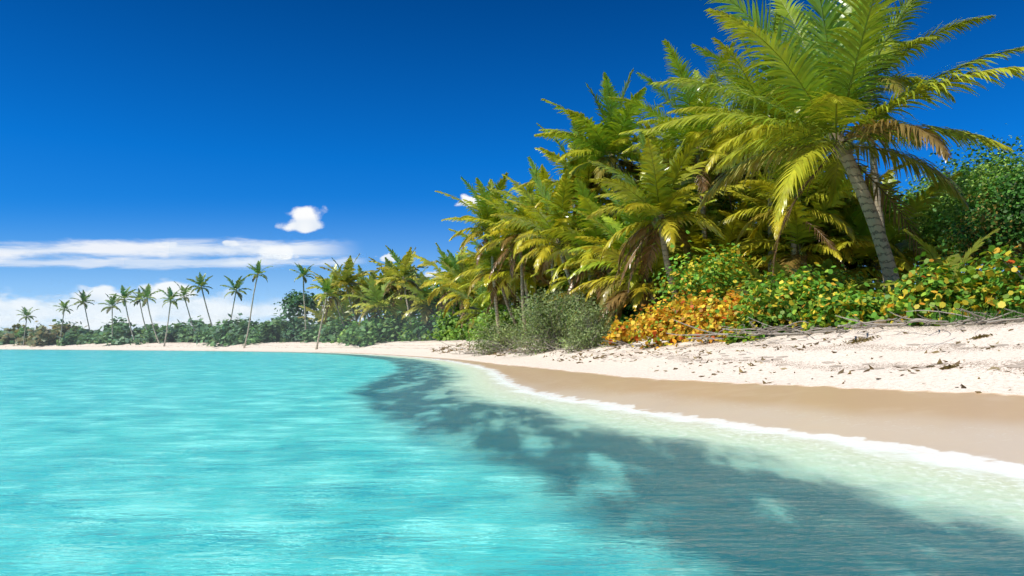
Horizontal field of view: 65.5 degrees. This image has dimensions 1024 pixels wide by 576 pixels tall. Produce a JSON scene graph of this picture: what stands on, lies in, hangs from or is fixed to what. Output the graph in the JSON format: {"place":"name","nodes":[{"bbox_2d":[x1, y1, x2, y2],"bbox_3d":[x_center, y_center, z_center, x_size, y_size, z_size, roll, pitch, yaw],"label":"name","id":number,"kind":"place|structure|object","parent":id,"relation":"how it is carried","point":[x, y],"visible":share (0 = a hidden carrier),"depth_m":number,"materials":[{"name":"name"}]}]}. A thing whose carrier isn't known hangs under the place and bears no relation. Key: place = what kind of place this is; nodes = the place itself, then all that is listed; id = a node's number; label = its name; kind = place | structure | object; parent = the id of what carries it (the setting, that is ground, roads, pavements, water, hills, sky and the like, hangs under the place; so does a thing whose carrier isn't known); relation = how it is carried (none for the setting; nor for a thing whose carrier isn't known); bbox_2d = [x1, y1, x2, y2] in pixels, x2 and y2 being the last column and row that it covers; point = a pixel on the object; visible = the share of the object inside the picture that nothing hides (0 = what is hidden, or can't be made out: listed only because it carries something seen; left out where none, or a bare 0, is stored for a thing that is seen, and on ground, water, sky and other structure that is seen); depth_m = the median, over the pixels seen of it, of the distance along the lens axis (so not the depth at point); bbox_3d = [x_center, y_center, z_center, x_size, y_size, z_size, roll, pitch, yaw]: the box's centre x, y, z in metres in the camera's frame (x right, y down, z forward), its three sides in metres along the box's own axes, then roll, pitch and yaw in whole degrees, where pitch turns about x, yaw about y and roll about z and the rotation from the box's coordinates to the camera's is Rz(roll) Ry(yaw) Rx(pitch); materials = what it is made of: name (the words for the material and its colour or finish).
{"place":"outdoors","nodes":[
{"label":"outdoors","id":0,"kind":"place"},
{"bbox_2d":[0,318,177,328],"bbox_3d":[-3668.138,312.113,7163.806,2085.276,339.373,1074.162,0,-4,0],"label":"cloud","id":1,"kind":"structure","parent":0,"point":[5,322],"depth_m":6922.12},
{"bbox_2d":[70,285,127,302],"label":"cloud","id":2,"kind":"structure","parent":0,"point":[99,293],"depth_m":6792.00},
{"bbox_2d":[0,290,239,329],"bbox_3d":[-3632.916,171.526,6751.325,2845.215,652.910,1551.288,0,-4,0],"label":"cloud","id":3,"kind":"structure","parent":0,"point":[220,308],"depth_m":6870.98,"materials":[{"name":"white"}]},
{"bbox_2d":[0,259,254,267],"bbox_3d":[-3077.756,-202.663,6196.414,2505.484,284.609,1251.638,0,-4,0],"label":"cloud","id":4,"kind":"structure","parent":0,"point":[140,263],"depth_m":6249.80,"materials":[{"name":"white"}]},
{"bbox_2d":[0,301,314,317],"bbox_3d":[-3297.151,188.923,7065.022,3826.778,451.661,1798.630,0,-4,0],"label":"cloud","id":5,"kind":"structure","parent":0,"point":[265,311],"depth_m":7493.23,"materials":[{"name":"white"}]},
{"bbox_2d":[0,241,327,260],"bbox_3d":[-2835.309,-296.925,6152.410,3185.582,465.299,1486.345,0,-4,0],"label":"cloud","id":6,"kind":"structure","parent":0,"point":[262,248],"depth_m":6213.20,"materials":[{"name":"white"}]},
{"bbox_2d":[139,281,195,298],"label":"cloud","id":7,"kind":"structure","parent":0,"point":[174,287],"depth_m":6963.75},
{"bbox_2d":[226,258,346,264],"bbox_3d":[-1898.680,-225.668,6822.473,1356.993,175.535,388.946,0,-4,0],"label":"cloud","id":8,"kind":"structure","parent":0,"point":[300,262],"depth_m":6815.84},
{"bbox_2d":[283,206,321,232],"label":"cloud","id":9,"kind":"structure","parent":0,"point":[305,220],"depth_m":6914.21,"materials":[{"name":"white"}]},
{"bbox_2d":[0,349,1023,575],"bbox_3d":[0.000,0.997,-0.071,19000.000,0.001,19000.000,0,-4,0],"label":"lagoon water","id":10,"kind":"structure","parent":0,"point":[172,463],"depth_m":5.73,"materials":[{"name":"liquid"}]},
{"bbox_2d":[0,322,1023,472],"bbox_3d":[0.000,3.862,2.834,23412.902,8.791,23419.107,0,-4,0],"label":"beach ground","id":11,"kind":"structure","parent":0,"point":[938,413],"depth_m":13.21,"materials":[{"name":"sand"}]},
{"bbox_2d":[109,285,136,343],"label":"palm","id":12,"kind":"object","parent":11,"relation":"on","point":[125,294],"visible":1,"depth_m":168.13,"materials":[{"name":"green plant"}]},
{"bbox_2d":[133,283,160,343],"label":"palm","id":13,"kind":"object","parent":11,"relation":"on","point":[147,291],"visible":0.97,"depth_m":163.10,"materials":[{"name":"green plant"}]},
{"bbox_2d":[187,272,213,329],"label":"palm","id":14,"kind":"object","parent":11,"relation":"on","point":[199,281],"visible":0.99,"depth_m":159.42,"materials":[{"name":"green plant"}]},
{"bbox_2d":[220,275,250,319],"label":"palm","id":15,"kind":"object","parent":11,"relation":"on","point":[237,285],"visible":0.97,"depth_m":150.63,"materials":[{"name":"green plant"}]},
{"bbox_2d":[0,310,482,346],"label":"bushes","id":16,"kind":"object","parent":11,"relation":"on","point":[360,335],"visible":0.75,"depth_m":151.41,"materials":[{"name":"green plant"}]},
{"bbox_2d":[243,260,271,347],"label":"palm","id":17,"kind":"object","parent":11,"relation":"on","point":[257,269],"visible":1,"depth_m":136.32,"materials":[{"name":"green plant"}]},
{"bbox_2d":[274,289,327,321],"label":"broadleaf tree","id":18,"kind":"object","parent":11,"relation":"on","point":[292,301],"visible":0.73,"depth_m":150.02,"materials":[{"name":"green plant"}]},
{"bbox_2d":[280,311,322,341],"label":"scrub","id":19,"kind":"object","parent":11,"relation":"on","point":[291,324],"visible":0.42,"depth_m":137.22,"materials":[{"name":"green plant"}]},
{"bbox_2d":[289,262,314,340],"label":"palm","id":20,"kind":"object","parent":11,"relation":"on","point":[304,270],"visible":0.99,"depth_m":132.18,"materials":[{"name":"green plant"}]},
{"bbox_2d":[296,296,346,325],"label":"grove palm","id":21,"kind":"object","parent":11,"relation":"on","point":[317,314],"visible":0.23,"depth_m":139.84,"materials":[{"name":"green plant"}]},
{"bbox_2d":[310,274,346,349],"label":"palm","id":22,"kind":"object","parent":11,"relation":"on","point":[326,283],"visible":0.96,"depth_m":116.48,"materials":[{"name":"green plant"}]},
{"bbox_2d":[306,264,358,329],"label":"grove palm","id":23,"kind":"object","parent":11,"relation":"on","point":[331,302],"visible":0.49,"depth_m":124.09,"materials":[{"name":"green plant"}]},
{"bbox_2d":[318,297,363,321],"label":"grove palm","id":24,"kind":"object","parent":11,"relation":"on","point":[346,307],"visible":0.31,"depth_m":135.31,"materials":[{"name":"green plant"}]},
{"bbox_2d":[313,254,373,325],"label":"grove palm","id":25,"kind":"object","parent":11,"relation":"on","point":[346,277],"visible":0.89,"depth_m":119.50,"materials":[{"name":"green plant"}]},
{"bbox_2d":[340,265,379,321],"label":"grove palm","id":26,"kind":"object","parent":11,"relation":"on","point":[361,281],"visible":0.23,"depth_m":128.33,"materials":[{"name":"green plant"}]},
{"bbox_2d":[342,275,403,327],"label":"grove palm","id":27,"kind":"object","parent":11,"relation":"on","point":[374,294],"visible":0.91,"depth_m":110.71,"materials":[{"name":"green plant"}]},
{"bbox_2d":[355,272,397,320],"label":"grove palm","id":28,"kind":"object","parent":11,"relation":"on","point":[380,284],"visible":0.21,"depth_m":121.93,"materials":[{"name":"green plant"}]},
{"bbox_2d":[375,284,422,320],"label":"grove palm","id":29,"kind":"object","parent":11,"relation":"on","point":[402,305],"visible":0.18,"depth_m":118.14,"materials":[{"name":"green plant"}]},
{"bbox_2d":[369,245,436,324],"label":"grove palm","id":30,"kind":"object","parent":11,"relation":"on","point":[406,262],"visible":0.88,"depth_m":107.94,"materials":[{"name":"green plant"}]},
{"bbox_2d":[393,268,449,331],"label":"grove palm","id":31,"kind":"object","parent":11,"relation":"on","point":[422,296],"visible":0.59,"depth_m":101.94,"materials":[{"name":"green plant"}]},
{"bbox_2d":[398,307,466,340],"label":"scrub","id":32,"kind":"object","parent":11,"relation":"on","point":[422,329],"visible":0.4,"depth_m":100.61,"materials":[{"name":"green plant"}]},
{"bbox_2d":[411,243,476,317],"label":"grove palm","id":33,"kind":"object","parent":11,"relation":"on","point":[446,260],"visible":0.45,"depth_m":94.00,"materials":[{"name":"green plant"}]},
{"bbox_2d":[426,297,467,340],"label":"scrub","id":34,"kind":"object","parent":11,"relation":"on","point":[452,322],"visible":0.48,"depth_m":91.34,"materials":[{"name":"green plant"}]},
{"bbox_2d":[426,257,479,327],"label":"grove palm","id":35,"kind":"object","parent":11,"relation":"on","point":[462,281],"visible":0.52,"depth_m":85.38,"materials":[{"name":"green plant"}]},
{"bbox_2d":[424,249,483,323],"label":"grove palm","id":36,"kind":"object","parent":11,"relation":"on","point":[453,262],"visible":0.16,"depth_m":91.94,"materials":[{"name":"green plant"}]},
{"bbox_2d":[448,309,490,340],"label":"scrub","id":37,"kind":"object","parent":11,"relation":"on","point":[477,322],"visible":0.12,"depth_m":78.91,"materials":[{"name":"green plant"}]},
{"bbox_2d":[431,314,526,355],"bbox_3d":[-1.443,3.272,53.593,8.054,3.346,4.858,1,-4,-11],"label":"cedar shrub","id":38,"kind":"object","parent":11,"relation":"on","point":[500,341],"visible":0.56,"depth_m":53.06,"materials":[{"name":"green plant"}]},
{"bbox_2d":[435,172,524,332],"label":"coconut palm","id":39,"kind":"object","parent":11,"relation":"on","point":[475,231],"visible":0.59,"depth_m":63.43,"materials":[{"name":"green plant"}]},
{"bbox_2d":[442,267,519,332],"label":"grove palm","id":40,"kind":"object","parent":11,"relation":"on","point":[476,304],"visible":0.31,"depth_m":82.19,"materials":[{"name":"green plant"}]},
{"bbox_2d":[449,208,530,338],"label":"short palm","id":41,"kind":"object","parent":11,"relation":"on","point":[486,275],"visible":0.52,"depth_m":64.58,"materials":[{"name":"green plant"}]},
{"bbox_2d":[469,297,526,341],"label":"scrub","id":42,"kind":"object","parent":11,"relation":"on","point":[501,311],"visible":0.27,"depth_m":72.58,"materials":[{"name":"green plant"}]},
{"bbox_2d":[458,249,543,321],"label":"grove palm","id":43,"kind":"object","parent":11,"relation":"on","point":[486,294],"visible":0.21,"depth_m":72.52,"materials":[{"name":"green plant"}]},
{"bbox_2d":[461,178,547,336],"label":"coconut palm","id":44,"kind":"object","parent":11,"relation":"on","point":[515,232],"visible":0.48,"depth_m":59.31,"materials":[{"name":"green plant"}]},
{"bbox_2d":[463,220,564,337],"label":"short palm","id":45,"kind":"object","parent":11,"relation":"on","point":[529,282],"visible":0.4,"depth_m":62.71,"materials":[{"name":"green plant"}]},
{"bbox_2d":[441,276,618,356],"bbox_3d":[1.626,1.948,43.688,10.832,4.949,7.675,0,-4,0],"label":"cedar shrub","id":46,"kind":"object","parent":11,"relation":"on","point":[544,327],"visible":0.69,"depth_m":43.01,"materials":[{"name":"green plant"}]},
{"bbox_2d":[489,156,576,328],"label":"coconut palm","id":47,"kind":"object","parent":11,"relation":"on","point":[532,201],"visible":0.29,"depth_m":55.57,"materials":[{"name":"green plant"}]},
{"bbox_2d":[490,168,613,315],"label":"short palm","id":48,"kind":"object","parent":11,"relation":"on","point":[553,217],"visible":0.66,"depth_m":47.94,"materials":[{"name":"green plant"}]},
{"bbox_2d":[525,240,597,310],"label":"short palm","id":49,"kind":"object","parent":11,"relation":"on","point":[560,284],"visible":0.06,"depth_m":53.47,"materials":[{"name":"green plant"}]},
{"bbox_2d":[521,283,619,353],"bbox_3d":[3.336,1.544,37.270,5.151,3.663,4.072,-1,-4,17],"label":"cedar shrub","id":50,"kind":"object","parent":11,"relation":"on","point":[590,337],"visible":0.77,"depth_m":36.62,"materials":[{"name":"green plant"}]},
{"bbox_2d":[518,120,637,312],"bbox_3d":[4.683,-3.823,51.819,8.263,14.748,8.917,-2,-4,24],"label":"coconut palm","id":51,"kind":"object","parent":11,"relation":"on","point":[583,175],"visible":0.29,"depth_m":51.41,"materials":[{"name":"green plant"}]},
{"bbox_2d":[548,228,613,324],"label":"short palm","id":52,"kind":"object","parent":11,"relation":"on","point":[585,292],"visible":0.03,"depth_m":49.33,"materials":[{"name":"green plant"}]},
{"bbox_2d":[535,177,637,318],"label":"short palm","id":53,"kind":"object","parent":11,"relation":"on","point":[586,202],"visible":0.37,"depth_m":45.53,"materials":[{"name":"green plant"}]},
{"bbox_2d":[534,68,680,292],"bbox_3d":[5.997,-4.895,48.016,9.394,16.352,9.449,0,-4,0],"label":"coconut palm","id":54,"kind":"object","parent":11,"relation":"on","point":[609,142],"visible":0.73,"depth_m":47.16,"materials":[{"name":"green plant"}]},
{"bbox_2d":[601,315,635,346],"bbox_3d":[4.885,2.035,35.284,1.723,1.704,1.843,1,-4,-9],"label":"sea grape","id":55,"kind":"object","parent":11,"relation":"on","point":[623,334],"visible":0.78,"depth_m":34.81,"materials":[{"name":"yellow plant"}]},
{"bbox_2d":[596,274,645,334],"bbox_3d":[6.990,1.489,45.201,5.279,5.468,5.118,-3,-5,32],"label":"scrub","id":56,"kind":"object","parent":11,"relation":"on","point":[628,311],"visible":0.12,"depth_m":44.21,"materials":[{"name":"green plant"}]},
{"bbox_2d":[563,198,712,322],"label":"short palm","id":57,"kind":"object","parent":11,"relation":"on","point":[594,240],"visible":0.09,"depth_m":43.54,"materials":[{"name":"green plant"}]},
{"bbox_2d":[568,183,717,322],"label":"short palm","id":58,"kind":"object","parent":11,"relation":"on","point":[613,226],"visible":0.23,"depth_m":38.91,"materials":[{"name":"green plant"}]},
{"bbox_2d":[577,177,711,301],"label":"short palm","id":59,"kind":"object","parent":11,"relation":"on","point":[621,202],"visible":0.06,"depth_m":43.45,"materials":[{"name":"green plant"}]},
{"bbox_2d":[568,208,747,328],"bbox_3d":[7.227,-0.927,38.681,8.837,7.249,8.598,0,-4,0],"label":"short palm","id":60,"kind":"object","parent":11,"relation":"on","point":[635,293],"visible":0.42,"depth_m":37.65,"materials":[{"name":"green plant"}]},
{"bbox_2d":[612,122,706,190],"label":"coconut palm","id":61,"kind":"object","parent":11,"relation":"on","point":[660,151],"visible":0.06,"depth_m":54.18,"materials":[{"name":"green plant"}]},
{"bbox_2d":[615,290,704,348],"bbox_3d":[5.708,1.288,27.857,3.950,2.456,3.962,3,-5,-34],"label":"bush","id":62,"kind":"object","parent":11,"relation":"on","point":[646,324],"visible":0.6,"depth_m":27.29,"materials":[{"name":"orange plant"}]},
{"bbox_2d":[585,129,759,299],"bbox_3d":[6.426,-2.164,34.870,7.234,9.165,7.181,2,-4,-22],"label":"short palm","id":63,"kind":"object","parent":11,"relation":"on","point":[658,197],"visible":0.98,"depth_m":34.60,"materials":[{"name":"green plant"}]},
{"bbox_2d":[608,39,773,264],"bbox_3d":[10.103,-4.881,42.896,10.145,15.470,9.438,0,-4,0],"label":"coconut palm","id":64,"kind":"object","parent":11,"relation":"on","point":[689,133],"visible":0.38,"depth_m":42.34,"materials":[{"name":"green plant"}]},
{"bbox_2d":[664,168,740,268],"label":"short palm","id":65,"kind":"object","parent":11,"relation":"on","point":[714,210],"visible":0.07,"depth_m":45.47,"materials":[{"name":"green plant"}]},
{"bbox_2d":[642,230,768,333],"bbox_3d":[7.947,0.095,31.132,6.379,4.585,4.714,2,-5,-30],"label":"bush","id":66,"kind":"object","parent":11,"relation":"on","point":[719,282],"visible":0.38,"depth_m":30.23,"materials":[{"name":"green plant"}]},
{"bbox_2d":[648,283,780,346],"bbox_3d":[6.242,0.983,23.933,4.067,2.181,3.336,0,-4,0],"label":"bush","id":67,"kind":"object","parent":11,"relation":"on","point":[702,310],"visible":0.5,"depth_m":23.59,"materials":[{"name":"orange plant"}]},
{"bbox_2d":[657,77,775,220],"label":"coconut palm","id":68,"kind":"object","parent":11,"relation":"on","point":[716,180],"visible":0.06,"depth_m":45.95,"materials":[{"name":"green plant"}]},
{"bbox_2d":[676,200,767,302],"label":"short palm","id":69,"kind":"object","parent":11,"relation":"on","point":[729,232],"visible":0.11,"depth_m":42.24,"materials":[{"name":"green plant"}]},
{"bbox_2d":[432,319,1023,392],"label":"beach debris","id":70,"kind":"object","parent":11,"relation":"on","point":[817,343],"visible":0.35,"depth_m":18.43,"materials":[{"name":"brown plant"}]},
{"bbox_2d":[692,174,774,279],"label":"short palm","id":71,"kind":"object","parent":11,"relation":"on","point":[747,206],"visible":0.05,"depth_m":44.92,"materials":[{"name":"green plant"}]},
{"bbox_2d":[723,320,764,343],"bbox_3d":[6.379,1.179,21.793,1.156,0.919,1.147,-2,-4,24],"label":"sea grape","id":72,"kind":"object","parent":11,"relation":"on","point":[729,340],"visible":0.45,"depth_m":21.62,"materials":[{"name":"green plant"}]},
{"bbox_2d":[727,309,794,332],"bbox_3d":[7.026,1.084,22.082,1.875,1.024,1.487,-2,-5,28],"label":"sea grape","id":73,"kind":"object","parent":11,"relation":"on","point":[772,321],"visible":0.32,"depth_m":21.82,"materials":[{"name":"green plant"}]},
{"bbox_2d":[666,5,891,285],"bbox_3d":[12.506,-5.371,38.033,10.285,15.619,9.886,0,-4,0],"label":"coconut palm","id":74,"kind":"object","parent":11,"relation":"on","point":[761,109],"visible":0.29,"depth_m":37.46,"materials":[{"name":"green plant"}]},
{"bbox_2d":[719,210,856,280],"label":"short palm","id":75,"kind":"object","parent":11,"relation":"on","point":[741,223],"visible":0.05,"depth_m":40.30,"materials":[{"name":"green plant"}]},
{"bbox_2d":[714,262,862,338],"bbox_3d":[7.643,0.510,21.765,4.248,2.358,3.644,0,-4,0],"label":"sea grape","id":76,"kind":"object","parent":11,"relation":"on","point":[786,299],"visible":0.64,"depth_m":21.40,"materials":[{"name":"green plant"}]},
{"bbox_2d":[727,260,852,318],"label":"young palm","id":77,"kind":"object","parent":11,"relation":"on","point":[778,267],"visible":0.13,"depth_m":27.30,"materials":[{"name":"green plant"}]},
{"bbox_2d":[699,111,882,273],"bbox_3d":[12.497,-2.798,35.435,8.291,10.119,7.746,0,-4,0],"label":"coconut palm","id":78,"kind":"object","parent":11,"relation":"on","point":[765,185],"visible":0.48,"depth_m":35.08,"materials":[{"name":"green plant"}]},
{"bbox_2d":[562,336,1023,369],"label":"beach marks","id":79,"kind":"object","parent":11,"relation":"on","point":[1020,365],"visible":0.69,"depth_m":14.81,"materials":[{"name":"beige plant"}]},
{"bbox_2d":[721,161,874,276],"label":"short palm","id":80,"kind":"object","parent":11,"relation":"on","point":[795,226],"visible":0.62,"depth_m":35.09,"materials":[{"name":"green plant"}]},
{"bbox_2d":[724,163,893,272],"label":"short palm","id":81,"kind":"object","parent":11,"relation":"on","point":[765,203],"visible":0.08,"depth_m":39.91,"materials":[{"name":"green plant"}]},
{"bbox_2d":[598,304,1023,346],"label":"dead branches","id":82,"kind":"object","parent":11,"relation":"on","point":[771,332],"visible":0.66,"depth_m":17.25,"materials":[{"name":"wood"}]},
{"bbox_2d":[752,261,879,314],"bbox_3d":[10.746,0.777,27.169,5.004,3.298,6.244,-3,-5,39],"label":"scrub","id":83,"kind":"object","parent":11,"relation":"on","point":[861,278],"visible":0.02,"depth_m":26.82,"materials":[{"name":"green plant"}]},
{"bbox_2d":[741,156,910,277],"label":"short palm","id":84,"kind":"object","parent":11,"relation":"on","point":[847,252],"visible":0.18,"depth_m":36.96,"materials":[{"name":"green plant"}]},
{"bbox_2d":[771,259,887,300],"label":"young palm","id":85,"kind":"object","parent":11,"relation":"on","point":[827,264],"visible":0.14,"depth_m":22.68,"materials":[{"name":"green plant"}]},
{"bbox_2d":[645,0,1023,291],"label":"coconut palm","id":86,"kind":"object","parent":11,"relation":"on","point":[833,99],"visible":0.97,"depth_m":24.20,"materials":[{"name":"green plant"}]},
{"bbox_2d":[745,194,925,294],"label":"short palm","id":87,"kind":"object","parent":11,"relation":"on","point":[834,232],"visible":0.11,"depth_m":37.59,"materials":[{"name":"green plant"}]},
{"bbox_2d":[792,289,895,330],"bbox_3d":[8.202,0.694,19.338,2.510,1.355,2.124,0,-4,0],"label":"sea grape","id":88,"kind":"object","parent":11,"relation":"on","point":[811,320],"visible":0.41,"depth_m":19.43,"materials":[{"name":"green plant"}]},
{"bbox_2d":[811,283,898,328],"bbox_3d":[8.574,0.581,19.045,2.617,1.460,2.252,0,-4,0],"label":"sea grape","id":89,"kind":"object","parent":11,"relation":"on","point":[848,299],"visible":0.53,"depth_m":18.93,"materials":[{"name":"green plant"}]},
{"bbox_2d":[757,169,962,288],"bbox_3d":[16.308,-1.703,37.530,9.125,8.218,9.289,-2,-4,21],"label":"short palm","id":90,"kind":"object","parent":11,"relation":"on","point":[856,219],"visible":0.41,"depth_m":36.16,"materials":[{"name":"green plant"}]},
{"bbox_2d":[763,0,994,294],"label":"coconut palm","id":91,"kind":"object","parent":11,"relation":"on","point":[903,83],"visible":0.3,"depth_m":32.23,"materials":[{"name":"green plant"}]},
{"bbox_2d":[871,290,929,325],"bbox_3d":[8.838,0.470,17.821,1.405,1.028,1.227,0,-4,0],"label":"sea grape","id":92,"kind":"object","parent":11,"relation":"on","point":[873,314],"visible":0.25,"depth_m":17.93,"materials":[{"name":"green plant"}]},
{"bbox_2d":[834,333,996,369],"bbox_3d":[7.409,1.103,14.172,2.058,0.600,4.709,0,-4,0],"label":"debris","id":93,"kind":"object","parent":11,"relation":"on","point":[949,366],"visible":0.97,"depth_m":14.02,"materials":[{"name":"brown plant"}]},
{"bbox_2d":[872,247,1006,326],"bbox_3d":[9.655,0.157,17.694,3.150,2.270,2.861,0,-4,0],"label":"sea grape","id":94,"kind":"object","parent":11,"relation":"on","point":[934,295],"visible":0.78,"depth_m":17.37,"materials":[{"name":"green plant"}]},
{"bbox_2d":[879,228,1019,309],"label":"young palm","id":95,"kind":"object","parent":11,"relation":"on","point":[930,250],"visible":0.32,"depth_m":18.92,"materials":[{"name":"green plant"}]},
{"bbox_2d":[895,153,1004,272],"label":"broadleaf tree","id":96,"kind":"object","parent":11,"relation":"on","point":[924,230],"visible":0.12,"depth_m":38.84,"materials":[{"name":"green plant"}]},
{"bbox_2d":[896,129,1023,249],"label":"broadleaf tree","id":97,"kind":"object","parent":11,"relation":"on","point":[986,161],"visible":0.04,"depth_m":39.01,"materials":[{"name":"green plant"}]},
{"bbox_2d":[903,135,1023,266],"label":"broadleaf tree","id":98,"kind":"object","parent":11,"relation":"on","point":[972,183],"visible":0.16,"depth_m":34.95,"materials":[{"name":"green plant"}]},
{"bbox_2d":[924,145,1023,269],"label":"broadleaf tree","id":99,"kind":"object","parent":11,"relation":"on","point":[1008,195],"visible":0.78,"depth_m":28.07,"materials":[{"name":"green plant"}]},
{"bbox_2d":[940,251,1022,316],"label":"sea grape","id":100,"kind":"object","parent":11,"relation":"on","point":[985,289],"visible":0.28,"depth_m":16.78,"materials":[{"name":"green plant"}]},
{"bbox_2d":[940,181,1023,271],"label":"broadleaf tree","id":101,"kind":"object","parent":11,"relation":"on","point":[1017,251],"visible":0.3,"depth_m":28.55,"materials":[{"name":"green plant"}]},
{"bbox_2d":[974,245,1023,316],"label":"sea grape","id":102,"kind":"object","parent":11,"relation":"on","point":[1009,290],"visible":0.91,"depth_m":15.99,"materials":[{"name":"green plant"}]},
{"bbox_2d":[0,0,1023,333],"label":"sky","id":103,"kind":"structure","parent":0,"point":[212,122],"materials":[{"name":"blue"}]},
{"bbox_2d":[899,307,1023,323],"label":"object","id":104,"kind":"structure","parent":0,"point":[958,317],"depth_m":16.01,"materials":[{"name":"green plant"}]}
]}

